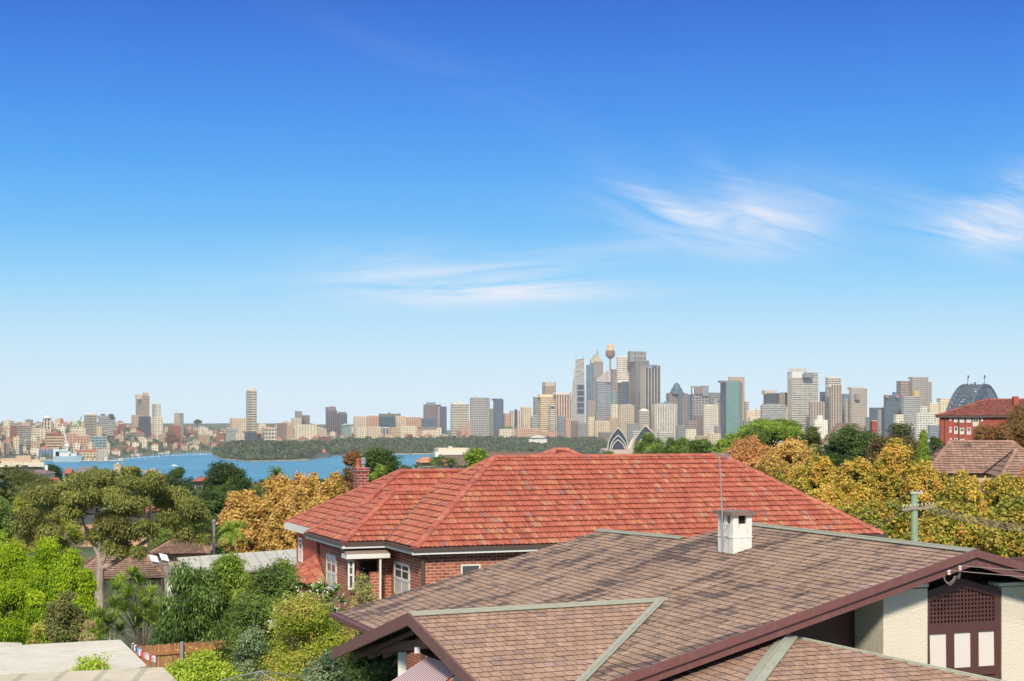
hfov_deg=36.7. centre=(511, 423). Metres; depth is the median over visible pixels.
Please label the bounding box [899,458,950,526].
plane tree
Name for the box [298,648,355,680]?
bush
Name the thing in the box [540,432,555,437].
library building
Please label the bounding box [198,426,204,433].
apartment block
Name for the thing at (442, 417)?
office tower
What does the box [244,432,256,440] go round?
office block
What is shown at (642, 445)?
green tree
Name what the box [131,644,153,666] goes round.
clothes line
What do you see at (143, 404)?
apartment tower
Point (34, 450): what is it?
apartment block
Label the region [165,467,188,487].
green tree
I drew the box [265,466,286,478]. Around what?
date palm
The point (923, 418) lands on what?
apartment tower
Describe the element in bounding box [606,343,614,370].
observation tower
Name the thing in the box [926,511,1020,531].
overhead wire
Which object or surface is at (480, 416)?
office tower
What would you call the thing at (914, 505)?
power pole
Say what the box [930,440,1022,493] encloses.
brown tiled house
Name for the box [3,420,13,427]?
apartment block
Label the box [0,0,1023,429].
sky
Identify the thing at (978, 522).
overhead wire
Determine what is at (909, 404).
office tower
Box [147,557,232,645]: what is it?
hedge shrub
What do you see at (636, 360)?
office tower
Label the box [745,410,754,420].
apartment block
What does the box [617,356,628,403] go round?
office tower
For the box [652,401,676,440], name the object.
office tower
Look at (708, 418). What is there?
office tower
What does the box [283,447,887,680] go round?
terracotta roofed house
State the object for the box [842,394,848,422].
office tower
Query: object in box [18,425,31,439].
apartment block
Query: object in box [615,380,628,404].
office tower
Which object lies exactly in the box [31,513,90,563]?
green tree
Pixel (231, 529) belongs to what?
weeping palm
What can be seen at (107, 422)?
office block
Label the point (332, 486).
plane tree
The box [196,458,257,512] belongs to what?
green tree
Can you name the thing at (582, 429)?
office block
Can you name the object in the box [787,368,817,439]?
office tower
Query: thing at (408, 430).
terrace block
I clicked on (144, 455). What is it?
wharf
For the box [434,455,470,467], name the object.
gabled house
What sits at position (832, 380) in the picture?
office tower
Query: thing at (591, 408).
office block
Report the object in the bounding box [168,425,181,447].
apartment tower
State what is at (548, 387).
office tower
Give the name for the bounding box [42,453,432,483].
water
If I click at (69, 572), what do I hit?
bush
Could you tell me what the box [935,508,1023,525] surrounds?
overhead wire
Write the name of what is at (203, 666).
bush
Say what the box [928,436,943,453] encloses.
green tree
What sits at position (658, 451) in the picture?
street trees
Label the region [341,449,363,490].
tree
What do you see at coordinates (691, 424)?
office block
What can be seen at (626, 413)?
office tower
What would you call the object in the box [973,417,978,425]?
window
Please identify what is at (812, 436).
green tree
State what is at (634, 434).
office block
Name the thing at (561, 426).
office block
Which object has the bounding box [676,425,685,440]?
office block
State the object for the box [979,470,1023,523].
plane tree
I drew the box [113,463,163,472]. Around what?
island fort
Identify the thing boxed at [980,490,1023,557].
plane tree
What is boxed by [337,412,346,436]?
office tower
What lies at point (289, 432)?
hospital block
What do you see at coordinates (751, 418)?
office block
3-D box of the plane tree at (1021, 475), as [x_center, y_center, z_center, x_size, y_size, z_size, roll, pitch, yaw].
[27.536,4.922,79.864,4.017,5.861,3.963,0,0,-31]
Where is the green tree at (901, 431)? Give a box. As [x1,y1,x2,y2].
[861,421,933,476]
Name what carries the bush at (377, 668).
on the ground
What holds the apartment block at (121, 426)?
on the ground
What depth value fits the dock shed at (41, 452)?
3385.59 m
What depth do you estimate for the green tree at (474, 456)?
77.67 m
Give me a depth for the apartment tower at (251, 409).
4305.92 m
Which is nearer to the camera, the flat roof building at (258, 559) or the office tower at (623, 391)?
the flat roof building at (258, 559)
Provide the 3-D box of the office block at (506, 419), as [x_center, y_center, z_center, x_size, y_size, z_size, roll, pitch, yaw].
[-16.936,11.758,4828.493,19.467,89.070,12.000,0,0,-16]
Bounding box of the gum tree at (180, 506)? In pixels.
[9,465,213,613]
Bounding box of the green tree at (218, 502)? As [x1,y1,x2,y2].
[199,488,231,554]
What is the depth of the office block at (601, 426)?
4546.18 m
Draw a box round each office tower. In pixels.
[174,413,183,436]
[326,406,336,432]
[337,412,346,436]
[341,423,351,437]
[423,402,440,427]
[438,406,446,434]
[450,402,468,436]
[470,397,489,436]
[490,409,492,435]
[492,399,502,437]
[533,397,538,427]
[537,394,554,431]
[542,380,555,393]
[548,405,554,431]
[553,392,570,436]
[570,358,584,422]
[586,365,593,422]
[590,350,602,400]
[596,370,610,420]
[611,369,616,390]
[611,391,616,403]
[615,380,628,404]
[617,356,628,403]
[618,404,634,437]
[628,351,648,422]
[638,409,648,430]
[640,365,660,429]
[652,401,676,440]
[666,383,687,424]
[688,394,690,420]
[691,386,708,420]
[703,405,714,435]
[709,392,719,404]
[714,399,719,425]
[718,380,742,438]
[728,377,743,420]
[762,390,778,403]
[779,392,786,404]
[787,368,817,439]
[809,402,824,425]
[820,392,824,401]
[825,377,840,431]
[826,384,841,430]
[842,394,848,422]
[845,399,848,422]
[847,387,866,430]
[884,392,900,436]
[901,391,920,439]
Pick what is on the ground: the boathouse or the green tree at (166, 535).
the green tree at (166, 535)
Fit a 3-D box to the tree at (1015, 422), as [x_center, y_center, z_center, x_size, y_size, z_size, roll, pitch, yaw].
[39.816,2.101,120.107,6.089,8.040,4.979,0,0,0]
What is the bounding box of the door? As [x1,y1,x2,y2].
[361,560,376,604]
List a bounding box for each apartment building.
[0,455,43,473]
[433,446,469,457]
[935,396,1023,443]
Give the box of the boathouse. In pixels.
[315,449,330,457]
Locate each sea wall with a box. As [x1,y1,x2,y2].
[215,455,323,461]
[331,453,432,456]
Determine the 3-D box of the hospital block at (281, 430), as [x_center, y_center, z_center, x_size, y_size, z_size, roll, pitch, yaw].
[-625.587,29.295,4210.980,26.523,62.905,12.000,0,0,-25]
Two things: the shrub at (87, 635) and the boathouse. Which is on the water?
the boathouse
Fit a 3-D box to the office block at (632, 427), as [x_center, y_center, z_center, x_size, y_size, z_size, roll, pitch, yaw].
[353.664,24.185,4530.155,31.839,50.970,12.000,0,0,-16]
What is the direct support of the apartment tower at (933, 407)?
on the ground
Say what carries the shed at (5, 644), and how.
on the ground
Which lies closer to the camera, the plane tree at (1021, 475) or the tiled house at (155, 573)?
the plane tree at (1021, 475)
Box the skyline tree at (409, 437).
[405,434,412,454]
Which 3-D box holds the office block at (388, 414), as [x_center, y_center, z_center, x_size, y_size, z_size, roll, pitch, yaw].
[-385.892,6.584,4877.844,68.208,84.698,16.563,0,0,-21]
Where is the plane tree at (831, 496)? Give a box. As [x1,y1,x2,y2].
[805,479,856,510]
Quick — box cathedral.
[457,418,470,437]
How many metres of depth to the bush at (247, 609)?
43.50 m
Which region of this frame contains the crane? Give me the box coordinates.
[60,418,69,449]
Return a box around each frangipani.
[267,586,304,678]
[298,577,348,627]
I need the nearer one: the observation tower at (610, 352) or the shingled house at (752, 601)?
the shingled house at (752, 601)
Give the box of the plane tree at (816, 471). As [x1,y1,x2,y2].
[790,453,836,493]
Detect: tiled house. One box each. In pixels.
[82,551,167,605]
[150,539,218,593]
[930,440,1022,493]
[983,447,1023,479]
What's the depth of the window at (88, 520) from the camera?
151.15 m
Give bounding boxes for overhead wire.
[857,493,909,518]
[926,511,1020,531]
[927,509,1023,530]
[930,508,1022,528]
[934,507,1023,526]
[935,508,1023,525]
[951,570,1023,576]
[965,566,1023,570]
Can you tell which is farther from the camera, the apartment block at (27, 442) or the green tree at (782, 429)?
the apartment block at (27, 442)
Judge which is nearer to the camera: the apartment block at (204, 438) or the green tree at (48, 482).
the green tree at (48, 482)
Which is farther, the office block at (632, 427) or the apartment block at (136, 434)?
the office block at (632, 427)
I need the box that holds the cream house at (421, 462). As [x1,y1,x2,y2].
[414,457,434,468]
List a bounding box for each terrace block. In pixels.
[355,428,366,438]
[367,426,380,438]
[389,427,399,437]
[400,426,415,437]
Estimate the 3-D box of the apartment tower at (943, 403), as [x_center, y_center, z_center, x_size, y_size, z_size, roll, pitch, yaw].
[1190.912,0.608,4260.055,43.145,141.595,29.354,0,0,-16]
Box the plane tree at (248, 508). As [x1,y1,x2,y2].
[216,489,272,552]
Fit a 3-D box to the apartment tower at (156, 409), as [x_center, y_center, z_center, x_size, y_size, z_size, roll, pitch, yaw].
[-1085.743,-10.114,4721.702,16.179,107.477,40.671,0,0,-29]
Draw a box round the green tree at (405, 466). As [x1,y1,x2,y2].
[401,464,409,468]
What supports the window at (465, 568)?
in the terracotta roofed house at (397, 532)
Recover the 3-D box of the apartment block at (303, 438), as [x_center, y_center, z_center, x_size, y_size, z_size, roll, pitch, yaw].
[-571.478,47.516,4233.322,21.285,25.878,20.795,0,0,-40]
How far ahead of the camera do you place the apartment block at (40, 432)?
3809.49 m
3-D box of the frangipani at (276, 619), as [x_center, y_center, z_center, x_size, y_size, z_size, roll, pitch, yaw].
[-5.898,6.276,41.329,0.957,3.854,1.728,0,0,8]
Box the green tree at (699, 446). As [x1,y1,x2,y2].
[678,437,713,453]
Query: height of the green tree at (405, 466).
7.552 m
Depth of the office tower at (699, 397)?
4724.78 m
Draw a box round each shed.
[0,640,146,673]
[0,642,21,647]
[39,450,51,457]
[75,449,95,457]
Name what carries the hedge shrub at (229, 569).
on the ground
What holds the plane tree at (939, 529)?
on the ground
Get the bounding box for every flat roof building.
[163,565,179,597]
[177,549,298,639]
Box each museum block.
[418,427,441,435]
[499,426,512,437]
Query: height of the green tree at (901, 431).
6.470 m
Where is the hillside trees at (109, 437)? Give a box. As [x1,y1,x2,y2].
[0,421,399,457]
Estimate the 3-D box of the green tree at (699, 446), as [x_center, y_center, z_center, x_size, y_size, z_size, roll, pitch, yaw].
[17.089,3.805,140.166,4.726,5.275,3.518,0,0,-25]
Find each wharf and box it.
[81,460,125,461]
[124,454,161,457]
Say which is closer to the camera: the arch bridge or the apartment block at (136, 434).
the arch bridge
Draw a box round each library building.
[516,428,540,437]
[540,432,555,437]
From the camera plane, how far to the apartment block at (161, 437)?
4405.77 m
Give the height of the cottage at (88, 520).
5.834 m
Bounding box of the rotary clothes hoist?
[221,671,303,680]
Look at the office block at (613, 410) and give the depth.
4663.09 m
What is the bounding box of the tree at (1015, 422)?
[996,399,1023,447]
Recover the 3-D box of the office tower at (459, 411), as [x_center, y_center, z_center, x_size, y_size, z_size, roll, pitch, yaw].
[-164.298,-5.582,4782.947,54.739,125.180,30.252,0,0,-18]
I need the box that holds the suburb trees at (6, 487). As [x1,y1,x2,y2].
[0,462,415,536]
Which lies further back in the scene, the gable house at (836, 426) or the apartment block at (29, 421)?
the apartment block at (29, 421)
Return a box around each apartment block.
[1,442,9,455]
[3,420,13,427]
[6,429,9,439]
[10,426,17,438]
[13,436,23,449]
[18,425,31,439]
[24,439,30,445]
[25,419,32,425]
[30,447,39,456]
[31,435,39,440]
[31,440,39,448]
[32,428,44,443]
[55,418,63,424]
[56,424,65,430]
[62,440,68,449]
[73,442,79,452]
[88,442,94,448]
[96,449,107,459]
[97,426,104,435]
[113,429,120,437]
[115,435,123,442]
[118,423,124,430]
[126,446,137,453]
[133,431,143,437]
[142,438,146,448]
[151,417,162,436]
[151,443,157,450]
[158,434,165,441]
[180,444,187,449]
[192,439,199,444]
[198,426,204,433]
[198,434,209,445]
[216,432,224,442]
[230,418,245,432]
[236,432,244,440]
[258,423,265,432]
[294,425,316,439]
[298,436,308,441]
[302,415,309,424]
[317,427,326,435]
[322,435,330,442]
[353,416,366,436]
[367,415,378,426]
[395,416,405,426]
[406,417,420,437]
[521,407,531,427]
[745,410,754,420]
[754,408,759,416]
[813,415,827,445]
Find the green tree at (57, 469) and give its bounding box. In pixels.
[39,463,64,478]
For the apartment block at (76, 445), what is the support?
on the ground
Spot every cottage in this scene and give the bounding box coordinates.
[28,465,56,478]
[62,468,74,477]
[74,502,99,546]
[128,506,165,546]
[192,477,207,491]
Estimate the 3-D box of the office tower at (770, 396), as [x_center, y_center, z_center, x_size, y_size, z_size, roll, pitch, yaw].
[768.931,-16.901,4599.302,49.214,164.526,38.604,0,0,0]
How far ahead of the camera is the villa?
4203.45 m
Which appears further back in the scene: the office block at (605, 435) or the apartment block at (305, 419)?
the apartment block at (305, 419)
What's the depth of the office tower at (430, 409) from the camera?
4788.38 m
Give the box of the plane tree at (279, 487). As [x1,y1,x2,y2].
[259,472,294,519]
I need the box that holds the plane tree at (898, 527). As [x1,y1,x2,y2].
[834,496,910,539]
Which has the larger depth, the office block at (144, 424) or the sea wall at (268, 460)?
the office block at (144, 424)
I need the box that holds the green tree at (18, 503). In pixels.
[7,494,37,553]
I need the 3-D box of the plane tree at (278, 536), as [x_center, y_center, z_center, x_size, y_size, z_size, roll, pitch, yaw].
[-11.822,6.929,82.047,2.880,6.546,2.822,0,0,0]
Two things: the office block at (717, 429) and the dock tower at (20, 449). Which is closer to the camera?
the dock tower at (20, 449)
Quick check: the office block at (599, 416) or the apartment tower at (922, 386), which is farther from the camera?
the office block at (599, 416)
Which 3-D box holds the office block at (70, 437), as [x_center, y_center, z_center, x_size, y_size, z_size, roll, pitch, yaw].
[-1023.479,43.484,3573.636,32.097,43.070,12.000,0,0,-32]
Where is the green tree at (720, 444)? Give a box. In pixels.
[708,431,740,452]
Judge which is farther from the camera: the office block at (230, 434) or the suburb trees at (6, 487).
the office block at (230, 434)
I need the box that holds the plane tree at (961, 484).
[938,468,990,521]
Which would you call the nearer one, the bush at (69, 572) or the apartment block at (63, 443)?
the bush at (69, 572)
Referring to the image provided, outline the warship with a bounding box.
[53,447,82,461]
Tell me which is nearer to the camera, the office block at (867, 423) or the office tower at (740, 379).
the office block at (867, 423)
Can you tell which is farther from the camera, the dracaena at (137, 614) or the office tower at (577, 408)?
the office tower at (577, 408)
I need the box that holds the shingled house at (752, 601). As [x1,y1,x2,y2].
[330,510,1023,680]
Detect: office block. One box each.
[45,436,62,449]
[46,433,60,435]
[62,433,76,449]
[75,435,90,448]
[90,436,106,448]
[97,414,114,435]
[138,416,150,436]
[225,428,237,441]
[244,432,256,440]
[264,428,275,440]
[379,412,400,415]
[379,416,394,426]
[381,427,388,434]
[421,418,435,426]
[503,413,509,425]
[510,409,520,436]
[531,414,537,427]
[557,416,566,436]
[565,419,570,437]
[571,421,577,437]
[577,423,587,437]
[587,401,595,420]
[587,417,593,435]
[594,421,608,436]
[595,412,603,420]
[598,432,612,438]
[608,418,617,431]
[610,404,617,417]
[627,423,638,438]
[631,431,639,438]
[657,432,672,441]
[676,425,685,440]
[685,429,695,440]
[686,421,696,435]
[693,415,702,435]
[695,436,708,440]
[708,433,720,444]
[714,426,720,432]
[744,401,748,420]
[748,417,759,420]
[760,404,786,444]
[865,417,868,430]
[869,408,883,435]
[894,414,902,426]
[928,425,938,439]
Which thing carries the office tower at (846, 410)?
on the ground
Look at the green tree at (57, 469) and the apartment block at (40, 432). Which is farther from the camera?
the apartment block at (40, 432)
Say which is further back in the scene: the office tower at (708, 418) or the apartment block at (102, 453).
the office tower at (708, 418)
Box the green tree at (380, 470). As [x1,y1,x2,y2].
[369,463,388,480]
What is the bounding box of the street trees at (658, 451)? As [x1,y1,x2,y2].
[643,446,816,454]
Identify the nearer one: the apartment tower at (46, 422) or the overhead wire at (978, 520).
the overhead wire at (978, 520)
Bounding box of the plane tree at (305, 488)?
[284,470,321,510]
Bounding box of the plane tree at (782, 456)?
[753,436,815,477]
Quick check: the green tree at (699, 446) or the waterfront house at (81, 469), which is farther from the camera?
the waterfront house at (81, 469)
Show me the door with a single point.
(369, 565)
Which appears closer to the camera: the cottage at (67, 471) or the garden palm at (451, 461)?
the garden palm at (451, 461)
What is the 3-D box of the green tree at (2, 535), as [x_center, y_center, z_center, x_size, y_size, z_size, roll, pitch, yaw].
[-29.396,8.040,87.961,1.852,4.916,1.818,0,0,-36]
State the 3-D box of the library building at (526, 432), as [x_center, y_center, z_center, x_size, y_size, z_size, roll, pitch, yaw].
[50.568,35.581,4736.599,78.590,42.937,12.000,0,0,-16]
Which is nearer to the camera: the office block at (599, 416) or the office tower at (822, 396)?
the office block at (599, 416)
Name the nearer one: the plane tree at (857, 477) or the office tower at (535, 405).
the plane tree at (857, 477)
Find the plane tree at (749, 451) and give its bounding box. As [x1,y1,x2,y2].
[722,432,772,469]
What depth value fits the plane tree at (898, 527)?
61.24 m
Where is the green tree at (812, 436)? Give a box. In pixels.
[795,424,823,454]
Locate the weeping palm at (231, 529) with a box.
[212,520,250,552]
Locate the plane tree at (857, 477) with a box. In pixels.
[820,456,884,507]
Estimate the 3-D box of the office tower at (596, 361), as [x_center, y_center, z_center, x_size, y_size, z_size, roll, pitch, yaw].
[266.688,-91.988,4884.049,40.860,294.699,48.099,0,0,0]
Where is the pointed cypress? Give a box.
[914,428,931,472]
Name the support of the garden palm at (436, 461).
on the ground
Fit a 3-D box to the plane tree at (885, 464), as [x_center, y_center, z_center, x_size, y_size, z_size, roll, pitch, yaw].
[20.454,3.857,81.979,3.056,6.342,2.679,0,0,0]
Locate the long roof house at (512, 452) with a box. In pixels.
[485,451,543,456]
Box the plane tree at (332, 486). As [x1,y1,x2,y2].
[311,468,347,505]
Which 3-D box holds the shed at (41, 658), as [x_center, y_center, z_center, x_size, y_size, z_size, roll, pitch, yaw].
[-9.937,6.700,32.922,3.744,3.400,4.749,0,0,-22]
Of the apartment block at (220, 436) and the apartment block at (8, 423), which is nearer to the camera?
the apartment block at (220, 436)
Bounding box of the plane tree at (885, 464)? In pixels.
[872,438,921,505]
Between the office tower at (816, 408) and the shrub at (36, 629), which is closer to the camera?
the shrub at (36, 629)
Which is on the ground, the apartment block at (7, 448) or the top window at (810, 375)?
the apartment block at (7, 448)
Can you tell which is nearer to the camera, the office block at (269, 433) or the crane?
the crane
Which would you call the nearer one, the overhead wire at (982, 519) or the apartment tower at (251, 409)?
the overhead wire at (982, 519)
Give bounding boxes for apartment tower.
[43,415,50,432]
[84,413,96,435]
[131,393,149,429]
[152,403,160,416]
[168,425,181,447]
[246,388,256,431]
[291,411,301,428]
[896,377,931,409]
[914,406,935,440]
[928,403,938,424]
[936,398,953,413]
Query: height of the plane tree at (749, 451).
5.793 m
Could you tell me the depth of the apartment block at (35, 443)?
3600.89 m
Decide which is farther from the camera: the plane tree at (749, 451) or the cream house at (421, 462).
the cream house at (421, 462)
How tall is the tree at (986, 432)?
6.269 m
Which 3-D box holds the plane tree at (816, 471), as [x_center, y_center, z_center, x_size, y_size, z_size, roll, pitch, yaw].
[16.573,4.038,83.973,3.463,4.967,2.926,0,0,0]
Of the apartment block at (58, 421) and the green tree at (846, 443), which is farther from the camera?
the apartment block at (58, 421)
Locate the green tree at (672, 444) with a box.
[661,436,690,453]
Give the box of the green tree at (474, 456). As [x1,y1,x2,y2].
[457,446,489,467]
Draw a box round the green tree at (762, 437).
[728,420,771,449]
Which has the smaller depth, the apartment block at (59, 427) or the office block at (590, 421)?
the apartment block at (59, 427)
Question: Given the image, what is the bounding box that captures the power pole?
[901,490,934,541]
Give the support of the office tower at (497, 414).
on the ground
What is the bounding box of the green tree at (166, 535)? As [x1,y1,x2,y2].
[142,502,221,554]
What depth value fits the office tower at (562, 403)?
4806.31 m
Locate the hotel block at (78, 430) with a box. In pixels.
[70,428,84,434]
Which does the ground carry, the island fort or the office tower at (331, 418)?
the office tower at (331, 418)
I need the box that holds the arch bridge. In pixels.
[928,375,997,451]
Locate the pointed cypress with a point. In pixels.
(922, 451)
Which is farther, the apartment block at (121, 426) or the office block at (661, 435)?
the apartment block at (121, 426)
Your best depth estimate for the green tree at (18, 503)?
119.63 m
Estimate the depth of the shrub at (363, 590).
40.40 m
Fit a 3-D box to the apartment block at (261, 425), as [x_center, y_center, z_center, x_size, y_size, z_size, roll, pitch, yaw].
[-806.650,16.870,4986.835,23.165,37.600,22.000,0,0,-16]
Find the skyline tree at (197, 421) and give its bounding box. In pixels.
[193,419,201,434]
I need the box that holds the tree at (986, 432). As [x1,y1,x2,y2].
[969,423,1021,446]
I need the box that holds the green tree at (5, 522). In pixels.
[0,496,13,539]
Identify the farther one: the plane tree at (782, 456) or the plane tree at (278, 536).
the plane tree at (782, 456)
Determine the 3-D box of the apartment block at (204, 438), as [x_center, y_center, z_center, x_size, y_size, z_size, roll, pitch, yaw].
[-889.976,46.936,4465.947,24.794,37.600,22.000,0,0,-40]
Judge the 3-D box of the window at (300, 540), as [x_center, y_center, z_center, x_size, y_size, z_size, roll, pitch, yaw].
[-7.835,4.666,57.267,0.044,0.908,0.556,0,0,-21]
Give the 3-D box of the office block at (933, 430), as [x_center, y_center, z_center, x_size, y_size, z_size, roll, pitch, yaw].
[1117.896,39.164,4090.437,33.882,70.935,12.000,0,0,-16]
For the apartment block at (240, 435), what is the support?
on the ground
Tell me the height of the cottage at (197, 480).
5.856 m
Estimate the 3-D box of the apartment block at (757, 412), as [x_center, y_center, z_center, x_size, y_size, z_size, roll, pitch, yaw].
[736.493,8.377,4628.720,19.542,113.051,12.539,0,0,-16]
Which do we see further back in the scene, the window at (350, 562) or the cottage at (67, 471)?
the cottage at (67, 471)
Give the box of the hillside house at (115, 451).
[111,448,119,455]
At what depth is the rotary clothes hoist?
33.10 m
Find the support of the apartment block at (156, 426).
on the ground
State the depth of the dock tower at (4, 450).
3300.00 m
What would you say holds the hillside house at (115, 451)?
on the ground
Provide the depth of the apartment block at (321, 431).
4498.50 m
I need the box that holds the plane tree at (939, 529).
[902,494,988,550]
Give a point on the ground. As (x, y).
(86, 551)
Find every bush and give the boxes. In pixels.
[0,538,31,643]
[19,534,63,643]
[43,546,104,642]
[160,643,250,680]
[208,560,310,679]
[228,623,267,680]
[246,585,357,680]
[252,553,302,640]
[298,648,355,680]
[341,630,410,680]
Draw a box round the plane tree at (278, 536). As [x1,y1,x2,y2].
[262,493,305,550]
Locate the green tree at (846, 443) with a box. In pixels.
[819,423,886,473]
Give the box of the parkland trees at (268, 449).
[211,435,607,459]
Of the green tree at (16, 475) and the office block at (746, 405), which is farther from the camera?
the office block at (746, 405)
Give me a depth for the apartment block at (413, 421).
4850.60 m
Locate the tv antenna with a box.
[710,452,729,548]
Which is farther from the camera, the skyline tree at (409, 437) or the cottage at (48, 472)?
the skyline tree at (409, 437)
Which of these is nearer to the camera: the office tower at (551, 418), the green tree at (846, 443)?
the green tree at (846, 443)
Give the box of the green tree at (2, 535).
[0,529,9,577]
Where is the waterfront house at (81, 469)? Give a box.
[73,466,98,472]
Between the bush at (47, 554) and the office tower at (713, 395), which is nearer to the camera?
the bush at (47, 554)
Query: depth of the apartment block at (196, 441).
4425.11 m
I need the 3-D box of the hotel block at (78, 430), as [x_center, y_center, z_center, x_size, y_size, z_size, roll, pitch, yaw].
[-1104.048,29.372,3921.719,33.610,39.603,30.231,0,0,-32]
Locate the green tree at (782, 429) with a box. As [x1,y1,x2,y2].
[734,417,804,447]
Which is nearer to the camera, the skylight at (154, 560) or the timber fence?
the timber fence
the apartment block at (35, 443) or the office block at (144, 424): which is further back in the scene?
the office block at (144, 424)
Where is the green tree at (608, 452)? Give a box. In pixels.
[601,448,614,453]
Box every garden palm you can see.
[427,454,443,467]
[442,457,458,467]
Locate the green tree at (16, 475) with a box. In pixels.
[1,459,49,516]
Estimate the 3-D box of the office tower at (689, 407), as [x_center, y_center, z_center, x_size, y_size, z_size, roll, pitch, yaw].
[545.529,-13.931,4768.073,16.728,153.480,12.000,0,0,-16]
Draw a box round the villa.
[528,435,546,442]
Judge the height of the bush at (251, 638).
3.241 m
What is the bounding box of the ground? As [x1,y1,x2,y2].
[0,423,885,648]
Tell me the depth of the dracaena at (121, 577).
45.44 m
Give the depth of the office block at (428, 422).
4738.76 m
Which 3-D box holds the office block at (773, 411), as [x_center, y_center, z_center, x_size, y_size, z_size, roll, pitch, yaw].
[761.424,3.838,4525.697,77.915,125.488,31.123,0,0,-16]
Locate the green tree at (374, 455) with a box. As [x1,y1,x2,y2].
[361,442,403,481]
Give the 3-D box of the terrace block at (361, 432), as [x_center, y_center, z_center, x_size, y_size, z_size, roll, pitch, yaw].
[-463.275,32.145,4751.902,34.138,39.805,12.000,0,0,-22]
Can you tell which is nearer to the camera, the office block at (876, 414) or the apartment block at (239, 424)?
the office block at (876, 414)
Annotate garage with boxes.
[0,667,176,680]
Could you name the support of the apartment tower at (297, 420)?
on the ground
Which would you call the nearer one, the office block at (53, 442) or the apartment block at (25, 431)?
the office block at (53, 442)
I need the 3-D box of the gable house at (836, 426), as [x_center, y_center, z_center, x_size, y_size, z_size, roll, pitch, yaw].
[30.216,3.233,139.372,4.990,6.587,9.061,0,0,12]
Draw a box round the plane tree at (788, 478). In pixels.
[771,464,801,485]
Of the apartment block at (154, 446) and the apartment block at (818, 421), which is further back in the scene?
the apartment block at (818, 421)
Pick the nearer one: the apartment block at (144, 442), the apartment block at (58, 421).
the apartment block at (144, 442)
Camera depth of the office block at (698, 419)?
4643.98 m
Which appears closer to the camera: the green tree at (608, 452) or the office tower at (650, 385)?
the green tree at (608, 452)
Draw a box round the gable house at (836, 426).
[821,423,863,450]
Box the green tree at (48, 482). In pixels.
[12,469,80,534]
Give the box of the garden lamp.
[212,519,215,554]
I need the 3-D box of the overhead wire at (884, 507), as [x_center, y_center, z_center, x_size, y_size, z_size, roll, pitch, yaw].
[13.271,3.296,58.999,0.017,1.938,14.004,0,0,-1]
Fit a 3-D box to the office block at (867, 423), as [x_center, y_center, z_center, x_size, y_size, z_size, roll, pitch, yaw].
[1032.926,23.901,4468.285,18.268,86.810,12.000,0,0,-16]
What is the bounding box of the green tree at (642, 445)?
[632,431,665,453]
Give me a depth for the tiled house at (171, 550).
92.83 m
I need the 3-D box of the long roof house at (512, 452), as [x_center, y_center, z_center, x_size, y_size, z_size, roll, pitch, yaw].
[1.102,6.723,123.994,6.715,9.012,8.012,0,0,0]
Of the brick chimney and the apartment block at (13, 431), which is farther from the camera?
the apartment block at (13, 431)
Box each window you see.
[84,511,94,523]
[298,537,302,562]
[326,553,336,590]
[348,560,353,589]
[394,560,409,593]
[461,564,480,573]
[802,373,813,377]
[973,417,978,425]
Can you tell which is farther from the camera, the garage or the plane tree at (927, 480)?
the plane tree at (927, 480)
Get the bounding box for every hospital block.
[277,423,287,440]
[286,425,292,440]
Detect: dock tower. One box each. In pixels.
[4,442,5,457]
[19,443,22,454]
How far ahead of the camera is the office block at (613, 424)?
4583.21 m
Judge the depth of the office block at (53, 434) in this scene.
3568.15 m
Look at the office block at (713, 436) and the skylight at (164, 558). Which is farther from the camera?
the office block at (713, 436)
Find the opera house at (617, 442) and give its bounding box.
[600,425,657,453]
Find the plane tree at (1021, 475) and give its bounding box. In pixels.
[1017,466,1023,483]
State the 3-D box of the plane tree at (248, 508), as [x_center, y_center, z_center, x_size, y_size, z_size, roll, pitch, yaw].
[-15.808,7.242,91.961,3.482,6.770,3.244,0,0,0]
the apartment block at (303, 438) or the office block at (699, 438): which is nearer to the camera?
the apartment block at (303, 438)
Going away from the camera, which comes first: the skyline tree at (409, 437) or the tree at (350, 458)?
the tree at (350, 458)
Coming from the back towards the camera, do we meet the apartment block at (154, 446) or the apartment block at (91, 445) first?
the apartment block at (154, 446)
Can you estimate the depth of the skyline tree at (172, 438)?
3946.89 m
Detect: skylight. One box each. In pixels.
[149,555,158,564]
[159,553,168,563]
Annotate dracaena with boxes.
[88,562,167,645]
[101,571,131,639]
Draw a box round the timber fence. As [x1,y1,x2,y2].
[133,640,230,669]
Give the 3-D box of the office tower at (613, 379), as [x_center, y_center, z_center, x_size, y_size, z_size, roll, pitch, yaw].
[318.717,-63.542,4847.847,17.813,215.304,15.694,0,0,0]
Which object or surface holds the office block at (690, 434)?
on the ground
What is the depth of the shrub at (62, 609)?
41.75 m
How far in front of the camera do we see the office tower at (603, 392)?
4705.33 m
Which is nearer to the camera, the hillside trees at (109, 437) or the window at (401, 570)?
the window at (401, 570)
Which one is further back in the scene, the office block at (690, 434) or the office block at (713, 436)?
the office block at (690, 434)
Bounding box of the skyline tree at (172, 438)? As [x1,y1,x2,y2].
[163,430,179,453]
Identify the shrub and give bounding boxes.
[24,620,47,644]
[41,589,91,642]
[65,651,112,670]
[76,616,98,641]
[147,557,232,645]
[206,545,259,635]
[345,568,377,675]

